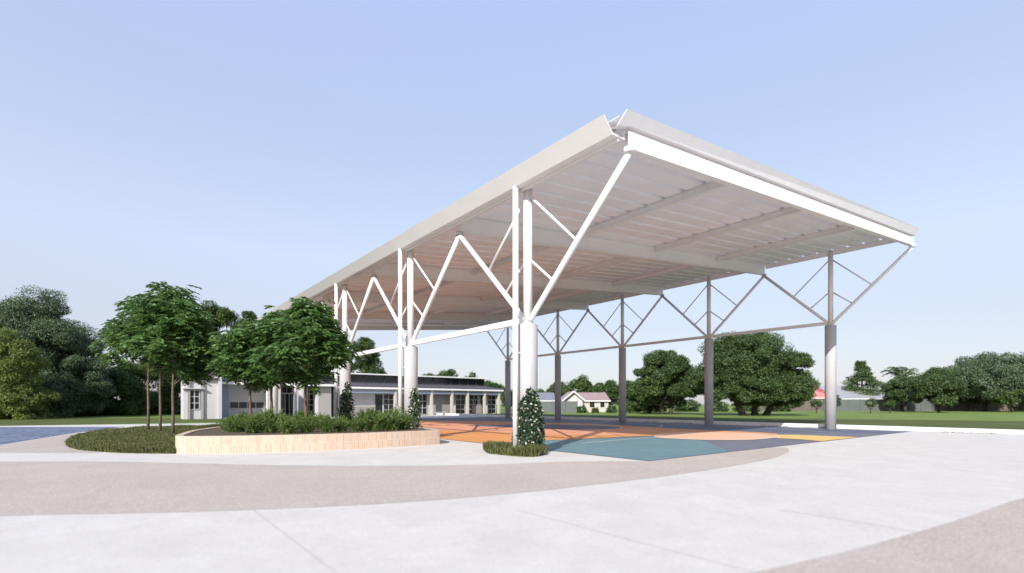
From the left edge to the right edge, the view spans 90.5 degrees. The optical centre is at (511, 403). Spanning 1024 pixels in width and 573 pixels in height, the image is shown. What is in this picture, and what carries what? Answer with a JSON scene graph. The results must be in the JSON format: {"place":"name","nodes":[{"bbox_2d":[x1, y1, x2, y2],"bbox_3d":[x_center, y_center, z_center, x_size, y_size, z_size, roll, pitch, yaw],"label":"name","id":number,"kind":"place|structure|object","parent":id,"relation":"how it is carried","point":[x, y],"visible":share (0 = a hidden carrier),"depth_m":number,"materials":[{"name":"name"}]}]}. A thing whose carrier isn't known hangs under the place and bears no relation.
{"place":"outdoors","nodes":[
{"label":"outdoors","id":0,"kind":"place"},
{"bbox_2d":[0,433,97,452],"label":"aggregate path","id":1,"kind":"structure","parent":0,"point":[56,444],"depth_m":19.61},
{"bbox_2d":[0,427,118,444],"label":"road","id":2,"kind":"structure","parent":0,"point":[12,434],"depth_m":29.84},
{"bbox_2d":[0,418,227,425],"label":"lawn","id":3,"kind":"structure","parent":0,"point":[44,421],"depth_m":48.70,"materials":[{"name":"green plant"}]},
{"bbox_2d":[0,327,61,419],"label":"broad tree","id":4,"kind":"object","parent":3,"relation":"on","point":[21,395],"visible":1,"depth_m":55.25,"materials":[{"name":"green plant"}]},
{"bbox_2d":[64,423,222,453],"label":"plants","id":5,"kind":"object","parent":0,"point":[141,439],"depth_m":21.14,"materials":[{"name":"plant"}]},
{"bbox_2d":[0,447,788,515],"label":"aggregate path","id":6,"kind":"structure","parent":0,"point":[59,487],"depth_m":11.03,"materials":[{"name":"concrete"}]},
{"bbox_2d":[0,415,1023,572],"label":"pavement","id":7,"kind":"structure","parent":0,"point":[738,516],"depth_m":7.36,"materials":[{"name":"concrete"}]},
{"bbox_2d":[82,449,175,453],"bbox_3d":[-16.286,1.660,27.519,11.357,0.120,22.498,0,0,-35],"label":"planting bed","id":8,"kind":"object","parent":7,"relation":"on","point":[136,452],"visible":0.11,"depth_m":17.27,"materials":[{"name":"brown soil"}]},
{"bbox_2d":[95,303,158,429],"bbox_3d":[-21.377,-2.114,29.715,5.368,7.730,5.368,0,0,0],"label":"young tree","id":9,"kind":"object","parent":8,"relation":"on","point":[119,361],"visible":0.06,"depth_m":29.04,"materials":[{"name":"green plant"}]},
{"bbox_2d":[87,281,208,430],"bbox_3d":[-19.337,-2.535,27.571,5.511,8.572,5.496,0,0,0],"label":"young tree","id":10,"kind":"object","parent":8,"relation":"on","point":[171,292],"visible":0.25,"depth_m":27.30,"materials":[{"name":"green plant"}]},
{"bbox_2d":[116,290,222,433],"bbox_3d":[-16.619,-1.872,25.045,4.783,7.248,5.507,0,0,-39],"label":"young tree","id":11,"kind":"object","parent":8,"relation":"on","point":[183,325],"visible":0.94,"depth_m":24.45,"materials":[{"name":"green plant"}]},
{"bbox_2d":[175,426,439,453],"bbox_3d":[-10.612,1.450,24.848,9.637,0.700,15.062,0,0,-33],"label":"planter","id":12,"kind":"object","parent":7,"relation":"on","point":[215,440],"visible":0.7,"depth_m":18.34,"materials":[{"name":"wood"}]},
{"bbox_2d":[215,414,243,430],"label":"shrub","id":13,"kind":"object","parent":12,"relation":"in","point":[225,428],"visible":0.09,"depth_m":20.81,"materials":[{"name":"green plant"}]},
{"bbox_2d":[223,414,243,431],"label":"shrub","id":14,"kind":"object","parent":12,"relation":"in","point":[231,424],"visible":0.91,"depth_m":20.05,"materials":[{"name":"green plant"}]},
{"bbox_2d":[222,411,254,429],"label":"shrub","id":15,"kind":"object","parent":12,"relation":"in","point":[241,413],"visible":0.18,"depth_m":21.70,"materials":[{"name":"green plant"}]},
{"bbox_2d":[204,319,287,416],"bbox_3d":[-13.077,-1.548,25.665,4.739,5.601,4.712,0,0,-38],"label":"young tree","id":16,"kind":"object","parent":12,"relation":"in","point":[222,372],"visible":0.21,"depth_m":24.42,"materials":[{"name":"green plant"}]},
{"bbox_2d":[236,414,264,433],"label":"shrub","id":17,"kind":"object","parent":12,"relation":"in","point":[250,427],"visible":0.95,"depth_m":19.35,"materials":[{"name":"green plant"}]},
{"bbox_2d":[206,305,313,414],"bbox_3d":[-11.554,-1.763,24.532,4.895,6.030,4.654,0,0,0],"label":"young tree","id":18,"kind":"object","parent":12,"relation":"in","point":[260,334],"visible":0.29,"depth_m":23.33,"materials":[{"name":"green plant"}]},
{"bbox_2d":[246,406,298,432],"bbox_3d":[-9.447,0.641,19.899,1.665,1.167,1.645,0,0,20],"label":"shrub","id":19,"kind":"object","parent":12,"relation":"in","point":[268,420],"visible":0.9,"depth_m":19.61,"materials":[{"name":"green plant"}]},
{"bbox_2d":[273,416,300,433],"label":"shrub","id":20,"kind":"object","parent":12,"relation":"in","point":[288,427],"visible":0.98,"depth_m":19.29,"materials":[{"name":"green plant"}]},
{"bbox_2d":[288,409,315,429],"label":"shrub","id":21,"kind":"object","parent":12,"relation":"in","point":[296,417],"visible":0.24,"depth_m":21.67,"materials":[{"name":"green plant"}]},
{"bbox_2d":[285,407,319,417],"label":"shrub","id":22,"kind":"object","parent":12,"relation":"in","point":[309,413],"visible":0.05,"depth_m":24.36,"materials":[{"name":"green plant"}]},
{"bbox_2d":[244,296,368,415],"bbox_3d":[-8.982,-1.762,22.543,5.068,6.028,5.172,0,0,-20],"label":"young tree","id":23,"kind":"object","parent":12,"relation":"in","point":[321,344],"visible":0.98,"depth_m":21.81,"materials":[{"name":"green plant"}]},
{"bbox_2d":[296,413,316,432],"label":"shrub","id":24,"kind":"object","parent":12,"relation":"in","point":[306,425],"visible":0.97,"depth_m":19.76,"materials":[{"name":"green plant"}]},
{"bbox_2d":[309,412,332,429],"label":"shrub","id":25,"kind":"object","parent":12,"relation":"in","point":[318,417],"visible":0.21,"depth_m":21.86,"materials":[{"name":"green plant"}]},
{"bbox_2d":[315,415,344,432],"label":"shrub","id":26,"kind":"object","parent":12,"relation":"in","point":[324,425],"visible":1,"depth_m":19.95,"materials":[{"name":"green plant"}]},
{"bbox_2d":[330,416,350,431],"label":"shrub","id":27,"kind":"object","parent":12,"relation":"in","point":[341,426],"visible":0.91,"depth_m":20.48,"materials":[{"name":"green plant"}]},
{"bbox_2d":[343,415,368,431],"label":"shrub","id":28,"kind":"object","parent":12,"relation":"in","point":[359,425],"visible":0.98,"depth_m":20.60,"materials":[{"name":"green plant"}]},
{"bbox_2d":[358,406,392,430],"bbox_3d":[-5.712,0.661,21.162,1.462,1.123,1.479,0,0,31],"label":"shrub","id":29,"kind":"object","parent":12,"relation":"in","point":[372,419],"visible":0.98,"depth_m":21.05,"materials":[{"name":"green plant"}]},
{"bbox_2d":[377,409,406,430],"bbox_3d":[-5.261,0.675,21.517,1.526,1.089,1.267,0,0,-21],"label":"shrub","id":30,"kind":"object","parent":12,"relation":"in","point":[390,424],"visible":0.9,"depth_m":21.44,"materials":[{"name":"green plant"}]},
{"bbox_2d":[381,404,406,427],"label":"shrub","id":31,"kind":"object","parent":12,"relation":"in","point":[396,410],"visible":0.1,"depth_m":24.00,"materials":[{"name":"green plant"}]},
{"bbox_2d":[395,410,416,429],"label":"shrub","id":32,"kind":"object","parent":12,"relation":"in","point":[406,424],"visible":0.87,"depth_m":22.12,"materials":[{"name":"green plant"}]},
{"bbox_2d":[407,388,422,427],"bbox_3d":[-4.553,0.512,23.636,0.901,2.583,0.467,0,0,-24],"label":"climbing plant","id":33,"kind":"object","parent":12,"relation":"in","point":[415,404],"visible":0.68,"depth_m":23.62,"materials":[{"name":"green plant"}]},
{"bbox_2d":[487,452,537,456],"bbox_3d":[0.096,1.685,17.792,2.060,0.070,3.241,0,0,0],"label":"planting bed","id":34,"kind":"object","parent":7,"relation":"on","point":[514,455],"visible":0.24,"depth_m":16.39,"materials":[{"name":"plant"}]},
{"bbox_2d":[482,440,546,456],"bbox_3d":[0.070,1.475,17.798,2.330,0.449,3.516,0,0,0],"label":"grass clump","id":35,"kind":"object","parent":34,"relation":"on","point":[502,448],"visible":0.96,"depth_m":16.63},
{"bbox_2d":[419,423,657,434],"bbox_3d":[-2.869,1.670,36.406,26.068,0.001,11.921,0,0,26],"label":"court","id":36,"kind":"object","parent":7,"relation":"on","point":[466,427],"visible":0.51,"depth_m":31.77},
{"bbox_2d":[468,424,620,428],"bbox_3d":[2.739,1.666,37.852,11.275,0.001,7.052,0,0,42],"label":"court","id":37,"kind":"object","parent":7,"relation":"on","point":[554,426],"visible":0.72,"depth_m":37.29,"materials":[{"name":"blue rubber"}]},
{"bbox_2d":[252,109,918,447],"bbox_3d":[-0.219,-4.222,39.039,27.425,12.445,44.170,0,0,-38],"label":"sports shelter","id":38,"kind":"object","parent":7,"relation":"on","point":[602,209],"visible":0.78,"depth_m":25.02,"materials":[{"name":"metal"}]},
{"bbox_2d":[337,381,354,417],"bbox_3d":[-9.996,0.203,30.725,1.264,3.199,0.526,0,0,-35],"label":"climbing plant","id":39,"kind":"object","parent":38,"relation":"attached to","point":[348,395],"visible":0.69,"depth_m":30.68,"materials":[{"name":"green plant"}]},
{"bbox_2d":[511,387,545,446],"bbox_3d":[0.563,0.617,17.187,1.268,2.394,0.838,0,0,0],"label":"climbing plant","id":40,"kind":"object","parent":38,"relation":"attached to","point":[530,410],"visible":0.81,"depth_m":16.98,"materials":[{"name":"green plant"}]},
{"bbox_2d":[254,510,916,572],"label":"paving joint","id":41,"kind":"object","parent":7,"relation":"on","point":[523,511],"visible":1,"depth_m":6.25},
{"bbox_2d":[418,421,777,442],"bbox_3d":[-2.292,1.674,38.541,19.245,0.001,39.121,0,0,-38],"label":"court","id":42,"kind":"object","parent":7,"relation":"on","point":[474,436],"visible":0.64,"depth_m":28.63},
{"bbox_2d":[457,421,834,442],"bbox_3d":[0.960,1.661,39.246,21.635,0.001,38.212,0,0,-38],"label":"court line","id":43,"kind":"object","parent":42,"relation":"on","point":[676,438],"visible":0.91,"depth_m":31.62,"materials":[{"name":"paint"}]},
{"bbox_2d":[510,436,725,460],"bbox_3d":[5.419,1.678,21.329,10.083,0.001,8.305,0,0,-38],"label":"court","id":44,"kind":"object","parent":7,"relation":"on","point":[646,448],"visible":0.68,"depth_m":19.50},
{"bbox_2d":[419,417,910,460],"bbox_3d":[0.776,1.682,39.936,25.800,0.001,43.300,0,0,-38],"label":"court","id":45,"kind":"object","parent":7,"relation":"on","point":[732,428],"visible":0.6,"depth_m":37.65,"materials":[{"name":"orange stone"}]},
{"bbox_2d":[654,432,777,439],"bbox_3d":[10.537,1.670,26.748,6.675,0.001,6.676,0,0,0],"label":"court","id":46,"kind":"object","parent":7,"relation":"on","point":[713,435],"visible":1,"depth_m":25.94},
{"bbox_2d":[703,433,889,452],"bbox_3d":[12.245,1.680,25.484,18.496,0.001,6.395,0,0,-38],"label":"court","id":47,"kind":"object","parent":7,"relation":"on","point":[732,445],"visible":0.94,"depth_m":22.63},
{"bbox_2d":[773,435,853,440],"bbox_3d":[14.530,1.666,25.450,4.410,0.001,3.515,0,0,-38],"label":"court","id":48,"kind":"object","parent":7,"relation":"on","point":[814,438],"visible":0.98,"depth_m":25.11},
{"bbox_2d":[0,0,1023,403],"label":"sky","id":49,"kind":"structure","parent":0,"point":[246,153],"materials":[{"name":"blue"}]},
{"bbox_2d":[16,404,1023,434],"bbox_3d":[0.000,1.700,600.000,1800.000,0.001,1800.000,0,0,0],"label":"ground","id":50,"kind":"structure","parent":0,"point":[958,415],"depth_m":73.93,"materials":[{"name":"green plant"}]},
{"bbox_2d":[0,285,117,417],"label":"broad tree","id":51,"kind":"object","parent":50,"relation":"on","point":[74,373],"visible":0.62,"depth_m":64.07,"materials":[{"name":"green plant"}]},
{"bbox_2d":[86,367,152,415],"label":"broad tree","id":52,"kind":"object","parent":50,"relation":"on","point":[132,399],"visible":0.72,"depth_m":72.69,"materials":[{"name":"green plant"}]},
{"bbox_2d":[111,359,180,413],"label":"broad tree","id":53,"kind":"object","parent":50,"relation":"on","point":[141,373],"visible":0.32,"depth_m":81.91,"materials":[{"name":"green plant"}]},
{"bbox_2d":[155,324,219,388],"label":"broad tree","id":54,"kind":"object","parent":50,"relation":"on","point":[216,329],"visible":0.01,"depth_m":92.39,"materials":[{"name":"green plant"}]},
{"bbox_2d":[200,300,257,374],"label":"broad tree","id":55,"kind":"object","parent":50,"relation":"on","point":[226,317],"visible":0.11,"depth_m":90.70,"materials":[{"name":"green plant"}]},
{"bbox_2d":[181,370,503,418],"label":"school building","id":56,"kind":"structure","parent":50,"relation":"on","point":[220,398],"depth_m":70.64,"materials":[{"name":"white paint"}]},
{"bbox_2d":[190,390,199,409],"bbox_3d":[-35.122,-0.450,56.105,1.013,2.170,0.086,0,0,-38],"label":"window","id":57,"kind":"structure","parent":56,"relation":"in","point":[194,394],"depth_m":56.08,"materials":[{"name":"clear glass"}]},
{"bbox_2d":[229,401,263,408],"bbox_3d":[-32.251,0.150,61.799,3.843,0.870,0.086,0,0,-38],"label":"window","id":58,"kind":"structure","parent":56,"relation":"in","point":[232,404],"depth_m":61.62,"materials":[{"name":"grey glass"}]},
{"bbox_2d":[281,393,293,416],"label":"window","id":59,"kind":"structure","parent":56,"relation":"in","point":[287,400],"depth_m":65.89,"materials":[{"name":"black glass"}]},
{"bbox_2d":[281,386,312,393],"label":"window","id":60,"kind":"structure","parent":56,"relation":"in","point":[283,390],"depth_m":66.05,"materials":[{"name":"black glass"}]},
{"bbox_2d":[308,394,312,412],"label":"window","id":61,"kind":"structure","parent":56,"relation":"in","point":[310,397],"depth_m":67.68,"materials":[{"name":"black glass"}]},
{"bbox_2d":[375,394,382,413],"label":"window","id":62,"kind":"structure","parent":56,"relation":"in","point":[378,397],"depth_m":72.33,"materials":[{"name":"grey glass"}]},
{"bbox_2d":[383,394,393,412],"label":"window","id":63,"kind":"structure","parent":56,"relation":"in","point":[388,399],"depth_m":73.11,"materials":[{"name":"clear glass"}]},
{"bbox_2d":[418,394,426,414],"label":"window","id":64,"kind":"structure","parent":56,"relation":"in","point":[423,397],"depth_m":76.66,"materials":[{"name":"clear glass"}]},
{"bbox_2d":[455,395,464,413],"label":"window","id":65,"kind":"structure","parent":56,"relation":"in","point":[459,399],"depth_m":80.64,"materials":[{"name":"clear glass"}]},
{"bbox_2d":[469,395,477,413],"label":"window","id":66,"kind":"structure","parent":56,"relation":"in","point":[473,399],"depth_m":82.14,"materials":[{"name":"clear glass"}]},
{"bbox_2d":[480,395,482,413],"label":"window","id":67,"kind":"structure","parent":56,"relation":"in","point":[481,396],"depth_m":83.25,"materials":[{"name":"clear glass"}]},
{"bbox_2d":[487,395,495,413],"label":"window","id":68,"kind":"structure","parent":56,"relation":"in","point":[491,399],"depth_m":84.44,"materials":[{"name":"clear glass"}]},
{"bbox_2d":[349,337,387,373],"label":"broad tree","id":69,"kind":"object","parent":50,"relation":"on","point":[368,364],"visible":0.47,"depth_m":98.73,"materials":[{"name":"green plant"}]},
{"bbox_2d":[436,368,457,376],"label":"broad tree","id":70,"kind":"object","parent":50,"relation":"on","point":[450,373],"visible":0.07,"depth_m":134.45,"materials":[{"name":"green plant"}]},
{"bbox_2d":[463,371,478,377],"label":"broad tree","id":71,"kind":"object","parent":50,"relation":"on","point":[473,374],"visible":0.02,"depth_m":134.86,"materials":[{"name":"green plant"}]},
{"bbox_2d":[484,380,504,399],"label":"broad tree","id":72,"kind":"object","parent":50,"relation":"on","point":[488,383],"visible":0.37,"depth_m":133.22,"materials":[{"name":"green plant"}]},
{"bbox_2d":[500,389,512,406],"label":"broad tree","id":73,"kind":"object","parent":50,"relation":"on","point":[503,400],"visible":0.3,"depth_m":126.59,"materials":[{"name":"green plant"}]},
{"bbox_2d":[546,381,570,396],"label":"broad tree","id":74,"kind":"object","parent":50,"relation":"on","point":[551,389],"visible":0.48,"depth_m":126.47,"materials":[{"name":"green plant"}]},
{"bbox_2d":[540,401,577,412],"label":"fence","id":75,"kind":"object","parent":50,"relation":"on","point":[566,406],"visible":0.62,"depth_m":98.00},
{"bbox_2d":[565,374,592,392],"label":"broad tree","id":76,"kind":"object","parent":50,"relation":"on","point":[582,384],"visible":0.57,"depth_m":126.04,"materials":[{"name":"green plant"}]},
{"bbox_2d":[576,405,586,412],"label":"bush","id":77,"kind":"object","parent":50,"relation":"on","point":[580,409],"visible":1,"depth_m":94.71,"materials":[{"name":"green plant"}]},
{"bbox_2d":[591,407,598,412],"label":"bush","id":78,"kind":"object","parent":50,"relation":"on","point":[595,410],"visible":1,"depth_m":94.60,"materials":[{"name":"green plant"}]},
{"bbox_2d":[590,379,618,404],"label":"broad tree","id":79,"kind":"object","parent":50,"relation":"on","point":[607,386],"visible":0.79,"depth_m":126.13,"materials":[{"name":"green plant"}]},
{"bbox_2d":[605,405,616,412],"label":"bush","id":80,"kind":"object","parent":50,"relation":"on","point":[610,410],"visible":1,"depth_m":94.63,"materials":[{"name":"green plant"}]},
{"bbox_2d":[612,380,634,404],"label":"broad tree","id":81,"kind":"object","parent":50,"relation":"on","point":[628,383],"visible":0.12,"depth_m":126.31,"materials":[{"name":"green plant"}]},
{"bbox_2d":[626,373,674,412],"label":"broad tree","id":82,"kind":"object","parent":50,"relation":"on","point":[638,405],"visible":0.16,"depth_m":91.22,"materials":[{"name":"green plant"}]},
{"bbox_2d":[631,350,700,413],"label":"broad tree","id":83,"kind":"object","parent":50,"relation":"on","point":[673,369],"visible":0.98,"depth_m":80.04,"materials":[{"name":"green plant"}]},
{"bbox_2d":[673,398,700,411],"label":"bush","id":84,"kind":"object","parent":50,"relation":"on","point":[694,404],"visible":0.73,"depth_m":110.80,"materials":[{"name":"green plant"}]},
{"bbox_2d":[713,401,728,411],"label":"bush","id":85,"kind":"object","parent":50,"relation":"on","point":[719,406],"visible":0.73,"depth_m":110.51,"materials":[{"name":"green plant"}]},
{"bbox_2d":[438,413,1023,434],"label":"kerb","id":86,"kind":"structure","parent":50,"relation":"on","point":[957,430],"depth_m":36.11,"materials":[{"name":"concrete"}]},
{"bbox_2d":[453,415,1010,434],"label":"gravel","id":87,"kind":"structure","parent":50,"relation":"on","point":[776,426],"depth_m":36.25,"materials":[{"name":"stone"}]},
{"bbox_2d":[731,403,759,411],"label":"bush","id":88,"kind":"object","parent":50,"relation":"on","point":[747,408],"visible":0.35,"depth_m":111.19,"materials":[{"name":"green plant"}]},
{"bbox_2d":[687,330,820,415],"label":"broad tree","id":89,"kind":"object","parent":50,"relation":"on","point":[755,371],"visible":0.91,"depth_m":70.82,"materials":[{"name":"green plant"}]},
{"bbox_2d":[486,414,1023,429],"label":"verge","id":90,"kind":"structure","parent":50,"relation":"on","point":[1011,425],"depth_m":45.95,"materials":[{"name":"green plant"}]},
{"bbox_2d":[762,406,791,411],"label":"bush","id":91,"kind":"object","parent":50,"relation":"on","point":[779,409],"visible":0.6,"depth_m":110.91,"materials":[{"name":"green plant"}]},
{"bbox_2d":[759,400,823,410],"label":"fence","id":92,"kind":"object","parent":50,"relation":"on","point":[806,406],"visible":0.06,"depth_m":118.27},
{"bbox_2d":[810,399,822,412],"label":"young tree","id":93,"kind":"object","parent":50,"relation":"on","point":[815,402],"visible":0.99,"depth_m":91.99,"materials":[{"name":"green plant"}]},
{"bbox_2d":[837,395,841,406],"bbox_3d":[39.289,0.353,62.010,1.812,3.116,1.814,0,0,31],"label":"young tree","id":94,"kind":"object","parent":50,"relation":"on","point":[838,402],"visible":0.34,"depth_m":61.40,"materials":[{"name":"green plant"}]},
{"bbox_2d":[818,386,883,398],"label":"shed","id":95,"kind":"structure","parent":50,"relation":"on","point":[844,394],"depth_m":134.86,"materials":[{"name":"metal"}]},
{"bbox_2d":[841,360,882,395],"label":"conifer tree","id":96,"kind":"object","parent":50,"relation":"on","point":[860,367],"visible":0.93,"depth_m":138.58,"materials":[{"name":"green plant"}]},
{"bbox_2d":[865,398,876,412],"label":"young tree","id":97,"kind":"object","parent":50,"relation":"on","point":[873,404],"visible":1,"depth_m":91.84,"materials":[{"name":"green plant"}]},
{"bbox_2d":[824,399,933,410],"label":"fence","id":98,"kind":"object","parent":50,"relation":"on","point":[860,405],"visible":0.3,"depth_m":119.00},
{"bbox_2d":[883,402,894,412],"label":"young tree","id":99,"kind":"object","parent":50,"relation":"on","point":[890,405],"visible":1,"depth_m":91.93,"materials":[{"name":"green plant"}]},
{"bbox_2d":[880,366,919,410],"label":"palm tree","id":100,"kind":"object","parent":50,"relation":"on","point":[897,372],"visible":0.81,"depth_m":119.00,"materials":[{"name":"green plant"}]},
{"bbox_2d":[879,375,923,410],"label":"broad tree","id":101,"kind":"object","parent":50,"relation":"on","point":[897,389],"visible":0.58,"depth_m":113.50,"materials":[{"name":"green plant"}]},
{"bbox_2d":[904,366,967,412],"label":"broad tree","id":102,"kind":"object","parent":50,"relation":"on","point":[949,388],"visible":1,"depth_m":95.81,"materials":[{"name":"green plant"}]},
{"bbox_2d":[934,400,1023,410],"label":"fence","id":103,"kind":"object","parent":50,"relation":"on","point":[972,406],"visible":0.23,"depth_m":119.36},
{"bbox_2d":[941,351,1023,411],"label":"broad tree","id":104,"kind":"object","parent":50,"relation":"on","point":[994,375],"visible":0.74,"depth_m":108.46,"materials":[{"name":"green plant"}]},
{"bbox_2d":[988,389,1023,411],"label":"broad tree","id":105,"kind":"object","parent":50,"relation":"on","point":[1012,400],"visible":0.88,"depth_m":103.84,"materials":[{"name":"green plant"}]},
{"bbox_2d":[1000,352,1023,390],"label":"broad tree","id":106,"kind":"object","parent":50,"relation":"on","point":[1021,360],"visible":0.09,"depth_m":118.10,"materials":[{"name":"green plant"}]},
{"bbox_2d":[538,393,554,400],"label":"house","id":107,"kind":"structure","parent":0,"point":[546,397],"depth_m":114.18,"materials":[{"name":"grey metal"}]},
{"bbox_2d":[561,391,610,411],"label":"house","id":108,"kind":"structure","parent":0,"point":[589,401],"depth_m":104.40,"materials":[{"name":"beige tile"}]},
{"bbox_2d":[589,401,594,407],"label":"window","id":109,"kind":"structure","parent":108,"relation":"in","point":[591,403],"depth_m":104.32,"materials":[{"name":"glass"}]},
{"bbox_2d":[581,419,1019,434],"bbox_3d":[17.202,1.650,40.925,0.219,0.080,37.876,0,0,-38],"label":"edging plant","id":110,"kind":"object","parent":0,"point":[837,428],"visible":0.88,"depth_m":35.36,"materials":[{"name":"green plant"}]},
{"bbox_2d":[811,386,824,399],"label":"house","id":111,"kind":"structure","parent":0,"point":[820,393],"depth_m":132.60,"materials":[{"name":"red tile"}]},
{"bbox_2d":[755,498,1023,572],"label":"aggregate path","id":112,"kind":"structure","parent":0,"point":[990,540],"depth_m":5.76,"materials":[{"name":"concrete"}]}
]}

